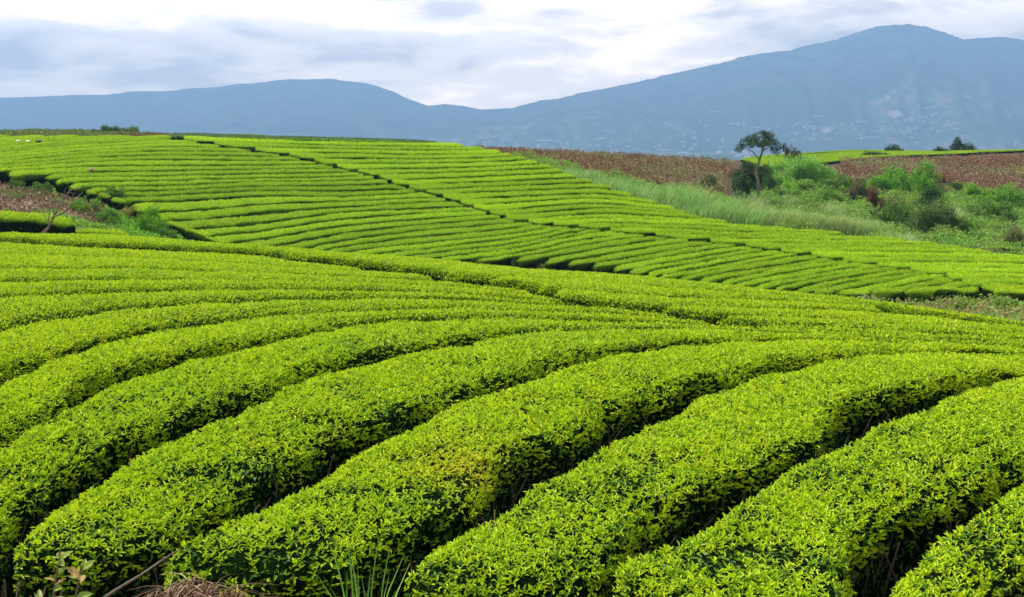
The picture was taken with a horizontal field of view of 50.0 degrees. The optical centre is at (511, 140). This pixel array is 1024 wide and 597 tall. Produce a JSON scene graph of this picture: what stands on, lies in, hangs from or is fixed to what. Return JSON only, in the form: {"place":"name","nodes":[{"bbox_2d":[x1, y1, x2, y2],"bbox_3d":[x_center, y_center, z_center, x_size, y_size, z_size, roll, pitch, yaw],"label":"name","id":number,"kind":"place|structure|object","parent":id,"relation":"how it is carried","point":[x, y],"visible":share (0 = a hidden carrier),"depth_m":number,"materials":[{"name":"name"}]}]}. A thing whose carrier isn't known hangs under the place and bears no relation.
{"place":"outdoors","nodes":[
{"label":"outdoors","id":0,"kind":"place"},
{"bbox_2d":[0,78,480,138],"bbox_3d":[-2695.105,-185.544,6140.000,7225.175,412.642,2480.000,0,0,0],"label":"mountains","id":1,"kind":"structure","parent":0,"point":[327,107],"depth_m":5803.04,"materials":[{"name":"blue stone"}]},
{"bbox_2d":[0,134,1023,321],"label":"ground","id":2,"kind":"structure","parent":0,"point":[737,163],"depth_m":100.07,"materials":[{"name":"soil"}]},
{"bbox_2d":[0,210,75,233],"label":"tea hedge","id":3,"kind":"object","parent":2,"relation":"on","point":[25,222],"visible":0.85,"depth_m":32.88,"materials":[{"name":"green plant"}]},
{"bbox_2d":[0,181,125,228],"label":"pruned stubble","id":4,"kind":"object","parent":2,"relation":"on","point":[34,196],"visible":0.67,"depth_m":41.40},
{"bbox_2d":[34,549,94,596],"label":"broadleaf plant","id":5,"kind":"object","parent":2,"relation":"on","point":[74,571],"visible":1,"depth_m":4.45,"materials":[{"name":"green plant"}]},
{"bbox_2d":[0,127,171,136],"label":"undergrowth","id":6,"kind":"object","parent":2,"relation":"on","point":[46,132],"visible":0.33,"depth_m":98.65,"materials":[{"name":"green plant"}]},
{"bbox_2d":[0,187,185,239],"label":"undergrowth","id":7,"kind":"object","parent":2,"relation":"on","point":[130,228],"visible":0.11,"depth_m":38.30,"materials":[{"name":"green plant"}]},
{"bbox_2d":[0,143,219,158],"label":"tea hedge","id":8,"kind":"object","parent":2,"relation":"on","point":[185,145],"visible":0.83,"depth_m":66.02,"materials":[{"name":"green plant"}]},
{"bbox_2d":[0,146,250,161],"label":"tea hedge","id":9,"kind":"object","parent":2,"relation":"on","point":[163,149],"visible":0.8,"depth_m":65.74,"materials":[{"name":"green plant"}]},
{"bbox_2d":[0,150,278,165],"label":"tea hedge","id":10,"kind":"object","parent":2,"relation":"on","point":[155,153],"visible":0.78,"depth_m":63.93,"materials":[{"name":"green plant"}]},
{"bbox_2d":[0,154,299,168],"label":"tea hedge","id":11,"kind":"object","parent":2,"relation":"on","point":[188,158],"visible":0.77,"depth_m":63.54,"materials":[{"name":"green plant"}]},
{"bbox_2d":[0,159,314,183],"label":"tea hedge","id":12,"kind":"object","parent":2,"relation":"on","point":[4,173],"visible":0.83,"depth_m":60.92,"materials":[{"name":"green plant"}]},
{"bbox_2d":[8,164,332,188],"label":"tea hedge","id":13,"kind":"object","parent":2,"relation":"on","point":[29,177],"visible":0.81,"depth_m":56.92,"materials":[{"name":"green plant"}]},
{"bbox_2d":[0,241,362,270],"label":"tea hedge","id":14,"kind":"object","parent":2,"relation":"on","point":[7,248],"visible":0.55,"depth_m":22.66,"materials":[{"name":"green plant"}]},
{"bbox_2d":[45,168,348,190],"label":"tea hedge","id":15,"kind":"object","parent":2,"relation":"on","point":[52,179],"visible":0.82,"depth_m":60.02,"materials":[{"name":"green plant"}]},
{"bbox_2d":[133,572,279,596],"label":"dry straw","id":16,"kind":"object","parent":2,"relation":"on","point":[193,590],"visible":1,"depth_m":4.53,"materials":[{"name":"brown plant"}]},
{"bbox_2d":[55,172,363,195],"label":"tea hedge","id":17,"kind":"object","parent":2,"relation":"on","point":[62,184],"visible":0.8,"depth_m":57.51,"materials":[{"name":"green plant"}]},
{"bbox_2d":[0,253,433,283],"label":"tea hedge","id":18,"kind":"object","parent":2,"relation":"on","point":[37,261],"visible":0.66,"depth_m":20.20,"materials":[{"name":"green plant"}]},
{"bbox_2d":[69,175,373,199],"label":"tea hedge","id":19,"kind":"object","parent":2,"relation":"on","point":[83,187],"visible":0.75,"depth_m":56.60,"materials":[{"name":"green plant"}]},
{"bbox_2d":[85,179,387,203],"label":"tea hedge","id":20,"kind":"object","parent":2,"relation":"on","point":[92,193],"visible":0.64,"depth_m":59.55,"materials":[{"name":"green plant"}]},
{"bbox_2d":[97,183,405,206],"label":"tea hedge","id":21,"kind":"object","parent":2,"relation":"on","point":[105,198],"visible":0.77,"depth_m":59.28,"materials":[{"name":"green plant"}]},
{"bbox_2d":[110,188,415,210],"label":"tea hedge","id":22,"kind":"object","parent":2,"relation":"on","point":[118,203],"visible":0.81,"depth_m":56.69,"materials":[{"name":"green plant"}]},
{"bbox_2d":[0,267,532,295],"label":"tea hedge","id":23,"kind":"object","parent":2,"relation":"on","point":[23,274],"visible":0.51,"depth_m":18.48,"materials":[{"name":"green plant"}]},
{"bbox_2d":[0,288,559,332],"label":"tea hedge","id":24,"kind":"object","parent":2,"relation":"on","point":[20,310],"visible":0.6,"depth_m":15.14,"materials":[{"name":"green plant"}]},
{"bbox_2d":[0,278,563,308],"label":"tea hedge","id":25,"kind":"object","parent":2,"relation":"on","point":[56,287],"visible":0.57,"depth_m":16.96,"materials":[{"name":"green plant"}]},
{"bbox_2d":[132,192,436,221],"bbox_3d":[-11.830,3.266,54.519,5.596,1.221,19.487,0,0,36],"label":"tea hedge","id":26,"kind":"object","parent":2,"relation":"on","point":[196,206],"visible":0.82,"depth_m":55.84,"materials":[{"name":"green plant"}]},
{"bbox_2d":[155,197,445,226],"bbox_3d":[-10.864,3.559,53.575,5.181,1.184,18.639,0,0,36],"label":"tea hedge","id":27,"kind":"object","parent":2,"relation":"on","point":[237,212],"visible":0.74,"depth_m":54.98,"materials":[{"name":"green plant"}]},
{"bbox_2d":[170,132,438,143],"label":"tea hedge","id":28,"kind":"object","parent":2,"relation":"on","point":[177,136],"visible":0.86,"depth_m":76.99,"materials":[{"name":"green plant"}]},
{"bbox_2d":[165,201,462,238],"bbox_3d":[-9.784,3.812,52.504,5.178,1.223,18.133,0,0,38],"label":"tea hedge","id":29,"kind":"object","parent":2,"relation":"on","point":[179,227],"visible":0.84,"depth_m":53.36,"materials":[{"name":"green plant"}]},
{"bbox_2d":[184,135,463,147],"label":"tea hedge","id":30,"kind":"object","parent":2,"relation":"on","point":[205,140],"visible":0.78,"depth_m":74.58,"materials":[{"name":"green plant"}]},
{"bbox_2d":[185,206,475,240],"bbox_3d":[-9.159,4.048,51.543,5.308,1.290,17.505,0,0,40],"label":"tea hedge","id":31,"kind":"object","parent":2,"relation":"on","point":[194,235],"visible":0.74,"depth_m":53.03,"materials":[{"name":"green plant"}]},
{"bbox_2d":[0,297,676,387],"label":"tea hedge","id":32,"kind":"object","parent":2,"relation":"on","point":[28,349],"visible":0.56,"depth_m":13.24,"materials":[{"name":"green plant"}]},
{"bbox_2d":[199,210,486,243],"bbox_3d":[-8.390,4.190,50.733,4.890,1.376,16.790,0,0,41],"label":"tea hedge","id":33,"kind":"object","parent":2,"relation":"on","point":[267,235],"visible":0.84,"depth_m":52.84,"materials":[{"name":"green plant"}]},
{"bbox_2d":[214,141,484,152],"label":"tea hedge","id":34,"kind":"object","parent":2,"relation":"on","point":[242,145],"visible":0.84,"depth_m":72.90,"materials":[{"name":"green plant"}]},
{"bbox_2d":[0,307,712,451],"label":"tea hedge","id":35,"kind":"object","parent":2,"relation":"on","point":[47,391],"visible":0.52,"depth_m":11.36,"materials":[{"name":"green plant"}]},
{"bbox_2d":[219,214,499,246],"bbox_3d":[-7.498,4.354,49.850,4.861,1.420,16.257,0,0,41],"label":"tea hedge","id":36,"kind":"object","parent":2,"relation":"on","point":[296,239],"visible":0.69,"depth_m":52.57,"materials":[{"name":"green plant"}]},
{"bbox_2d":[255,147,500,156],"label":"tea hedge","id":37,"kind":"object","parent":2,"relation":"on","point":[280,152],"visible":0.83,"depth_m":71.68,"materials":[{"name":"green plant"}]},
{"bbox_2d":[279,217,513,248],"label":"tea hedge","id":38,"kind":"object","parent":2,"relation":"on","point":[313,243],"visible":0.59,"depth_m":52.20,"materials":[{"name":"green plant"}]},
{"bbox_2d":[290,152,510,162],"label":"tea hedge","id":39,"kind":"object","parent":2,"relation":"on","point":[307,156],"visible":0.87,"depth_m":70.26,"materials":[{"name":"green plant"}]},
{"bbox_2d":[313,156,525,168],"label":"tea hedge","id":40,"kind":"object","parent":2,"relation":"on","point":[328,162],"visible":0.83,"depth_m":68.80,"materials":[{"name":"green plant"}]},
{"bbox_2d":[313,222,532,250],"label":"tea hedge","id":41,"kind":"object","parent":2,"relation":"on","point":[426,233],"visible":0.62,"depth_m":51.83,"materials":[{"name":"green plant"}]},
{"bbox_2d":[337,159,538,172],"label":"tea hedge","id":42,"kind":"object","parent":2,"relation":"on","point":[351,167],"visible":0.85,"depth_m":67.51,"materials":[{"name":"green plant"}]},
{"bbox_2d":[329,224,550,252],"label":"tea hedge","id":43,"kind":"object","parent":2,"relation":"on","point":[415,241],"visible":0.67,"depth_m":50.61,"materials":[{"name":"green plant"}]},
{"bbox_2d":[357,164,550,179],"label":"tea hedge","id":44,"kind":"object","parent":2,"relation":"on","point":[377,172],"visible":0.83,"depth_m":66.20,"materials":[{"name":"green plant"}]},
{"bbox_2d":[353,226,568,254],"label":"tea hedge","id":45,"kind":"object","parent":2,"relation":"on","point":[424,246],"visible":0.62,"depth_m":49.64,"materials":[{"name":"green plant"}]},
{"bbox_2d":[379,167,562,184],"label":"tea hedge","id":46,"kind":"object","parent":2,"relation":"on","point":[423,176],"visible":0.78,"depth_m":64.90,"materials":[{"name":"green plant"}]},
{"bbox_2d":[381,227,584,256],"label":"tea hedge","id":47,"kind":"object","parent":2,"relation":"on","point":[438,250],"visible":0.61,"depth_m":48.80,"materials":[{"name":"green plant"}]},
{"bbox_2d":[392,173,575,189],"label":"tea hedge","id":48,"kind":"object","parent":2,"relation":"on","point":[406,182],"visible":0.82,"depth_m":63.50,"materials":[{"name":"green plant"}]},
{"bbox_2d":[409,178,592,193],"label":"tea hedge","id":49,"kind":"object","parent":2,"relation":"on","point":[421,187],"visible":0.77,"depth_m":62.21,"materials":[{"name":"green plant"}]},
{"bbox_2d":[413,228,600,258],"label":"tea hedge","id":50,"kind":"object","parent":2,"relation":"on","point":[460,252],"visible":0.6,"depth_m":48.05,"materials":[{"name":"green plant"}]},
{"bbox_2d":[0,317,1023,596],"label":"tea hedge","id":51,"kind":"object","parent":2,"relation":"on","point":[64,459],"visible":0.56,"depth_m":9.23,"materials":[{"name":"green plant"}]},
{"bbox_2d":[0,232,1023,329],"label":"tea hedge","id":52,"kind":"object","parent":2,"relation":"on","point":[440,269],"visible":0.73,"depth_m":23.39,"materials":[{"name":"green plant"}]},
{"bbox_2d":[1,327,1023,596],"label":"tea hedge","id":53,"kind":"object","parent":2,"relation":"on","point":[137,515],"visible":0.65,"depth_m":7.83,"materials":[{"name":"green plant"}]},
{"bbox_2d":[426,183,610,198],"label":"tea hedge","id":54,"kind":"object","parent":2,"relation":"on","point":[439,193],"visible":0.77,"depth_m":60.80,"materials":[{"name":"green plant"}]},
{"bbox_2d":[441,230,623,263],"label":"tea hedge","id":55,"kind":"object","parent":2,"relation":"on","point":[472,258],"visible":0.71,"depth_m":47.96,"materials":[{"name":"green plant"}]},
{"bbox_2d":[442,188,633,203],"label":"tea hedge","id":56,"kind":"object","parent":2,"relation":"on","point":[453,197],"visible":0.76,"depth_m":59.46,"materials":[{"name":"green plant"}]},
{"bbox_2d":[459,193,657,207],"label":"tea hedge","id":57,"kind":"object","parent":2,"relation":"on","point":[468,203],"visible":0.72,"depth_m":58.10,"materials":[{"name":"green plant"}]},
{"bbox_2d":[476,233,643,265],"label":"tea hedge","id":58,"kind":"object","parent":2,"relation":"on","point":[504,260],"visible":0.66,"depth_m":47.59,"materials":[{"name":"green plant"}]},
{"bbox_2d":[474,197,675,214],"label":"tea hedge","id":59,"kind":"object","parent":2,"relation":"on","point":[487,208],"visible":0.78,"depth_m":56.87,"materials":[{"name":"green plant"}]},
{"bbox_2d":[490,203,686,218],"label":"tea hedge","id":60,"kind":"object","parent":2,"relation":"on","point":[545,209],"visible":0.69,"depth_m":55.64,"materials":[{"name":"green plant"}]},
{"bbox_2d":[154,339,1023,596],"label":"tea hedge","id":61,"kind":"object","parent":2,"relation":"on","point":[412,499],"visible":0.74,"depth_m":7.41,"materials":[{"name":"green plant"}]},
{"bbox_2d":[516,235,666,268],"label":"tea hedge","id":62,"kind":"object","parent":2,"relation":"on","point":[533,261],"visible":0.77,"depth_m":47.43,"materials":[{"name":"green plant"}]},
{"bbox_2d":[505,207,700,223],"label":"tea hedge","id":63,"kind":"object","parent":2,"relation":"on","point":[522,218],"visible":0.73,"depth_m":54.57,"materials":[{"name":"green plant"}]},
{"bbox_2d":[545,237,688,269],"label":"tea hedge","id":64,"kind":"object","parent":2,"relation":"on","point":[562,262],"visible":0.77,"depth_m":46.77,"materials":[{"name":"green plant"}]},
{"bbox_2d":[528,213,726,227],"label":"tea hedge","id":65,"kind":"object","parent":2,"relation":"on","point":[546,221],"visible":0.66,"depth_m":53.54,"materials":[{"name":"green plant"}]},
{"bbox_2d":[568,240,712,271],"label":"tea hedge","id":66,"kind":"object","parent":2,"relation":"on","point":[585,265],"visible":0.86,"depth_m":45.80,"materials":[{"name":"green plant"}]},
{"bbox_2d":[591,243,734,272],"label":"tea hedge","id":67,"kind":"object","parent":2,"relation":"on","point":[607,266],"visible":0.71,"depth_m":44.87,"materials":[{"name":"green plant"}]},
{"bbox_2d":[552,216,793,229],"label":"tea hedge","id":68,"kind":"object","parent":2,"relation":"on","point":[572,223],"visible":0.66,"depth_m":52.55,"materials":[{"name":"green plant"}]},
{"bbox_2d":[612,246,749,274],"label":"tea hedge","id":69,"kind":"object","parent":2,"relation":"on","point":[626,268],"visible":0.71,"depth_m":43.99,"materials":[{"name":"green plant"}]},
{"bbox_2d":[489,275,881,312],"bbox_3d":[2.783,3.084,19.245,7.090,1.174,2.088,0,0,20],"label":"tea hedge","id":70,"kind":"object","parent":2,"relation":"on","point":[545,287],"visible":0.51,"depth_m":19.25,"materials":[{"name":"green plant"}]},
{"bbox_2d":[630,248,762,275],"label":"tea hedge","id":71,"kind":"object","parent":2,"relation":"on","point":[645,271],"visible":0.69,"depth_m":43.07,"materials":[{"name":"green plant"}]},
{"bbox_2d":[578,221,844,235],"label":"tea hedge","id":72,"kind":"object","parent":2,"relation":"on","point":[603,226],"visible":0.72,"depth_m":51.18,"materials":[{"name":"green plant"}]},
{"bbox_2d":[403,351,1023,596],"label":"tea hedge","id":73,"kind":"object","parent":2,"relation":"on","point":[691,470],"visible":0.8,"depth_m":7.21,"materials":[{"name":"green plant"}]},
{"bbox_2d":[649,250,782,277],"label":"tea hedge","id":74,"kind":"object","parent":2,"relation":"on","point":[697,266],"visible":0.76,"depth_m":42.78,"materials":[{"name":"green plant"}]},
{"bbox_2d":[553,288,882,315],"bbox_3d":[3.425,3.019,17.613,5.534,1.179,2.110,0,0,0],"label":"tea hedge","id":75,"kind":"object","parent":2,"relation":"on","point":[604,299],"visible":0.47,"depth_m":17.49,"materials":[{"name":"green plant"}]},
{"bbox_2d":[610,226,830,237],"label":"tea hedge","id":76,"kind":"object","parent":2,"relation":"on","point":[644,231],"visible":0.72,"depth_m":49.90,"materials":[{"name":"green plant"}]},
{"bbox_2d":[554,166,898,236],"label":"tall grass","id":77,"kind":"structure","parent":2,"relation":"on","point":[702,206],"depth_m":57.31,"materials":[{"name":"green plant"}]},
{"bbox_2d":[473,143,1023,195],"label":"pruned stubble","id":78,"kind":"object","parent":2,"relation":"on","point":[607,158],"visible":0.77,"depth_m":104.54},
{"bbox_2d":[681,255,817,281],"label":"tea hedge","id":79,"kind":"object","parent":2,"relation":"on","point":[696,277],"visible":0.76,"depth_m":41.98,"materials":[{"name":"green plant"}]},
{"bbox_2d":[734,129,790,198],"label":"lone tree","id":80,"kind":"object","parent":2,"relation":"on","point":[765,142],"visible":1,"depth_m":77.06,"materials":[{"name":"green plant"}]},
{"bbox_2d":[511,148,1023,255],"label":"undergrowth","id":81,"kind":"object","parent":2,"relation":"on","point":[955,202],"visible":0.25,"depth_m":66.74,"materials":[{"name":"green plant"}]},
{"bbox_2d":[655,231,906,242],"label":"tea hedge","id":82,"kind":"object","parent":2,"relation":"on","point":[694,237],"visible":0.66,"depth_m":48.70,"materials":[{"name":"green plant"}]},
{"bbox_2d":[723,260,847,284],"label":"tea hedge","id":83,"kind":"object","parent":2,"relation":"on","point":[781,271],"visible":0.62,"depth_m":40.77,"materials":[{"name":"green plant"}]},
{"bbox_2d":[763,153,837,189],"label":"shrub","id":84,"kind":"object","parent":2,"relation":"on","point":[798,168],"visible":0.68,"depth_m":89.53,"materials":[{"name":"green plant"}]},
{"bbox_2d":[736,262,866,287],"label":"tea hedge","id":85,"kind":"object","parent":2,"relation":"on","point":[755,283],"visible":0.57,"depth_m":40.00,"materials":[{"name":"green plant"}]},
{"bbox_2d":[612,376,1023,596],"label":"tea hedge","id":86,"kind":"object","parent":2,"relation":"on","point":[872,513],"visible":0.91,"depth_m":6.54,"materials":[{"name":"green plant"}]},
{"bbox_2d":[710,237,934,246],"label":"tea hedge","id":87,"kind":"object","parent":2,"relation":"on","point":[736,242],"visible":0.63,"depth_m":47.51,"materials":[{"name":"green plant"}]},
{"bbox_2d":[776,266,896,291],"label":"tea hedge","id":88,"kind":"object","parent":2,"relation":"on","point":[796,286],"visible":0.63,"depth_m":38.69,"materials":[{"name":"green plant"}]},
{"bbox_2d":[663,304,1023,334],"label":"tea hedge","id":89,"kind":"object","parent":2,"relation":"on","point":[712,314],"visible":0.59,"depth_m":16.09,"materials":[{"name":"green plant"}]},
{"bbox_2d":[745,241,966,251],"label":"tea hedge","id":90,"kind":"object","parent":2,"relation":"on","point":[771,245],"visible":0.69,"depth_m":46.34,"materials":[{"name":"green plant"}]},
{"bbox_2d":[716,315,1023,340],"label":"tea hedge","id":91,"kind":"object","parent":2,"relation":"on","point":[761,321],"visible":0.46,"depth_m":14.90,"materials":[{"name":"green plant"}]},
{"bbox_2d":[814,271,927,296],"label":"tea hedge","id":92,"kind":"object","parent":2,"relation":"on","point":[850,285],"visible":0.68,"depth_m":37.30,"materials":[{"name":"green plant"}]},
{"bbox_2d":[780,246,992,256],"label":"tea hedge","id":93,"kind":"object","parent":2,"relation":"on","point":[801,251],"visible":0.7,"depth_m":44.99,"materials":[{"name":"green plant"}]},
{"bbox_2d":[861,162,914,195],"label":"shrub","id":94,"kind":"object","parent":2,"relation":"on","point":[891,180],"visible":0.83,"depth_m":85.21,"materials":[{"name":"green plant"}]},
{"bbox_2d":[837,274,943,299],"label":"tea hedge","id":95,"kind":"object","parent":2,"relation":"on","point":[866,290],"visible":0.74,"depth_m":36.56,"materials":[{"name":"green plant"}]},
{"bbox_2d":[766,323,1023,344],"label":"tea hedge","id":96,"kind":"object","parent":2,"relation":"on","point":[907,333],"visible":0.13,"depth_m":14.05,"materials":[{"name":"green plant"}]},
{"bbox_2d":[811,250,1023,261],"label":"tea hedge","id":97,"kind":"object","parent":2,"relation":"on","point":[835,255],"visible":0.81,"depth_m":43.53,"materials":[{"name":"green plant"}]},
{"bbox_2d":[907,157,945,198],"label":"shrub","id":98,"kind":"object","parent":2,"relation":"on","point":[916,177],"visible":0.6,"depth_m":82.41,"materials":[{"name":"green plant"}]},
{"bbox_2d":[843,255,1023,265],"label":"tea hedge","id":99,"kind":"object","parent":2,"relation":"on","point":[870,260],"visible":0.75,"depth_m":41.99,"materials":[{"name":"green plant"}]},
{"bbox_2d":[903,195,971,236],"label":"shrub","id":100,"kind":"object","parent":2,"relation":"on","point":[931,215],"visible":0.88,"depth_m":56.80,"materials":[{"name":"green plant"}]},
{"bbox_2d":[852,293,1023,322],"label":"undergrowth","id":101,"kind":"object","parent":2,"relation":"on","point":[983,305],"visible":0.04,"depth_m":28.52,"materials":[{"name":"green plant"}]},
{"bbox_2d":[877,261,1023,270],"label":"tea hedge","id":102,"kind":"object","parent":2,"relation":"on","point":[898,265],"visible":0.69,"depth_m":40.60,"materials":[{"name":"green plant"}]},
{"bbox_2d":[890,483,1023,596],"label":"tea hedge","id":103,"kind":"object","parent":2,"relation":"on","point":[981,556],"visible":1,"depth_m":5.60,"materials":[{"name":"green plant"}]},
{"bbox_2d":[909,265,1023,277],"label":"tea hedge","id":104,"kind":"object","parent":2,"relation":"on","point":[936,270],"visible":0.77,"depth_m":39.05,"materials":[{"name":"green plant"}]},
{"bbox_2d":[962,197,1017,223],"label":"shrub","id":105,"kind":"object","parent":2,"relation":"on","point":[998,209],"visible":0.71,"depth_m":67.25,"materials":[{"name":"green plant"}]},
{"bbox_2d":[0,0,1023,109],"label":"sky","id":106,"kind":"structure","parent":0,"point":[479,54],"materials":[{"name":"white"}]},
{"bbox_2d":[393,24,1023,151],"bbox_3d":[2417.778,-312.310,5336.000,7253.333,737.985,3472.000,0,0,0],"label":"mountains","id":107,"kind":"structure","parent":0,"point":[895,75],"depth_m":5003.06,"materials":[{"name":"blue stone"}]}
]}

